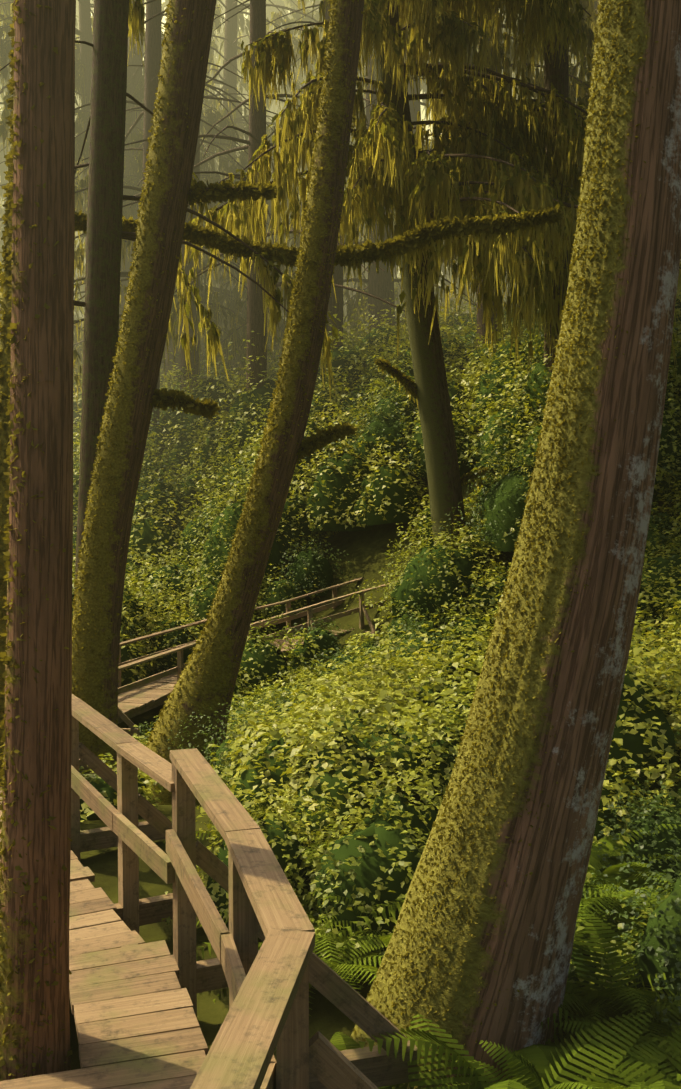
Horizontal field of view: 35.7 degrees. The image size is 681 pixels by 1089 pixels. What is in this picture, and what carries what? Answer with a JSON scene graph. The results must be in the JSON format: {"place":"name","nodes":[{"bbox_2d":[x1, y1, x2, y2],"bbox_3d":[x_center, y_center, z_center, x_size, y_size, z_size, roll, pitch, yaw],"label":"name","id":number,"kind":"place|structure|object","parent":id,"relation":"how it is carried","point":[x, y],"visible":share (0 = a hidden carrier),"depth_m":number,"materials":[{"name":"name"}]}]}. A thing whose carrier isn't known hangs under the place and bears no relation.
{"place":"outdoors","nodes":[
{"label":"outdoors","id":0,"kind":"place"},
{"bbox_2d":[1,0,571,274],"bbox_3d":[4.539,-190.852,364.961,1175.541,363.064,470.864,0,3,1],"label":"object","id":1,"kind":"structure","parent":0,"point":[422,106],"depth_m":570.01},
{"bbox_2d":[69,428,680,1076],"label":"ground","id":2,"kind":"structure","parent":0,"point":[365,560],"depth_m":23.00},
{"bbox_2d":[0,92,13,781],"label":"tree","id":3,"kind":"object","parent":2,"relation":"on","point":[4,357],"visible":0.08,"depth_m":9.31,"materials":[{"name":"green plant"}]},
{"bbox_2d":[0,0,75,1080],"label":"tree","id":4,"kind":"object","parent":2,"relation":"on","point":[45,347],"visible":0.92,"depth_m":4.47,"materials":[{"name":"red plant"}]},
{"bbox_2d":[75,0,128,587],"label":"tree","id":5,"kind":"object","parent":2,"relation":"on","point":[106,163],"visible":0.52,"depth_m":18.50,"materials":[{"name":"brown wood"}]},
{"bbox_2d":[72,0,216,776],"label":"tree","id":6,"kind":"object","parent":2,"relation":"on","point":[188,99],"visible":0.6,"depth_m":11.69,"materials":[{"name":"green plant"}]},
{"bbox_2d":[0,628,354,1088],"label":"boardwalk deck","id":7,"kind":"structure","parent":2,"relation":"on","point":[137,1024],"depth_m":5.03,"materials":[{"name":"brown wood"}]},
{"bbox_2d":[180,127,199,395],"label":"tree","id":8,"kind":"object","parent":2,"relation":"on","point":[193,363],"visible":0.12,"depth_m":45.27,"materials":[{"name":"brown wood"}]},
{"bbox_2d":[71,578,418,1088],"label":"boardwalk railing","id":9,"kind":"object","parent":2,"relation":"on","point":[276,974],"visible":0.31,"depth_m":4.68,"materials":[{"name":"brown wood"}]},
{"bbox_2d":[139,0,363,804],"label":"tree","id":10,"kind":"object","parent":2,"relation":"on","point":[283,475],"visible":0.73,"depth_m":13.68,"materials":[{"name":"green plant"}]},
{"bbox_2d":[75,212,555,259],"bbox_3d":[-0.718,-5.781,19.680,9.406,1.030,0.167,0,3,1],"label":"mossy limb","id":11,"kind":"object","parent":10,"relation":"attached to","point":[282,252],"visible":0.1,"depth_m":19.62,"materials":[{"name":"green plant"}]},
{"bbox_2d":[0,0,598,430],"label":"forest trunks","id":12,"kind":"object","parent":2,"relation":"on","point":[380,284],"visible":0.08,"depth_m":43.10,"materials":[{"name":"wood"}]},
{"bbox_2d":[0,0,663,1087],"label":"moss tufts","id":13,"kind":"object","parent":2,"relation":"on","point":[230,244],"visible":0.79,"depth_m":9.18,"materials":[{"name":"green plant"}]},
{"bbox_2d":[0,0,680,394],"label":"conifer foliage","id":14,"kind":"object","parent":2,"relation":"on","point":[274,106],"visible":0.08,"depth_m":29.33,"materials":[{"name":"green plant"}]},
{"bbox_2d":[0,0,680,482],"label":"branches","id":15,"kind":"object","parent":2,"relation":"on","point":[128,236],"visible":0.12,"depth_m":38.81,"materials":[{"name":"brown wood"}]},
{"bbox_2d":[0,0,680,491],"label":"hanging moss","id":16,"kind":"object","parent":15,"relation":"hanging from","point":[372,156],"visible":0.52,"depth_m":26.34,"materials":[{"name":"green plant"}]},
{"bbox_2d":[72,295,680,1047],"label":"shrubs","id":17,"kind":"object","parent":2,"relation":"on","point":[368,871],"visible":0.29,"depth_m":26.81,"materials":[{"name":"green plant"}]},
{"bbox_2d":[72,273,680,678],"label":"shrubs","id":18,"kind":"object","parent":2,"relation":"on","point":[469,405],"visible":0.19,"depth_m":32.72,"materials":[{"name":"green plant"}]},
{"bbox_2d":[80,400,680,858],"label":"shrubs","id":19,"kind":"object","parent":2,"relation":"on","point":[378,700],"visible":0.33,"depth_m":9.37,"materials":[{"name":"green plant"}]},
{"bbox_2d":[372,0,466,550],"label":"tree","id":20,"kind":"object","parent":2,"relation":"on","point":[441,456],"visible":0.48,"depth_m":28.39,"materials":[{"name":"brown wood"}]},
{"bbox_2d":[163,761,680,1088],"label":"ferns","id":21,"kind":"object","parent":2,"relation":"on","point":[620,1041],"visible":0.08,"depth_m":5.34,"materials":[{"name":"green plant"}]},
{"bbox_2d":[345,0,680,1088],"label":"tree","id":22,"kind":"object","parent":2,"relation":"on","point":[537,914],"visible":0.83,"depth_m":5.15,"materials":[{"name":"green plant"}]},
{"bbox_2d":[544,33,568,372],"bbox_3d":[6.118,-22.106,29.757,1.154,44.379,0.804,0,3,1],"label":"tree","id":23,"kind":"object","parent":2,"relation":"on","point":[557,76],"visible":0.06,"depth_m":30.02,"materials":[{"name":"brown wood"}]}
]}

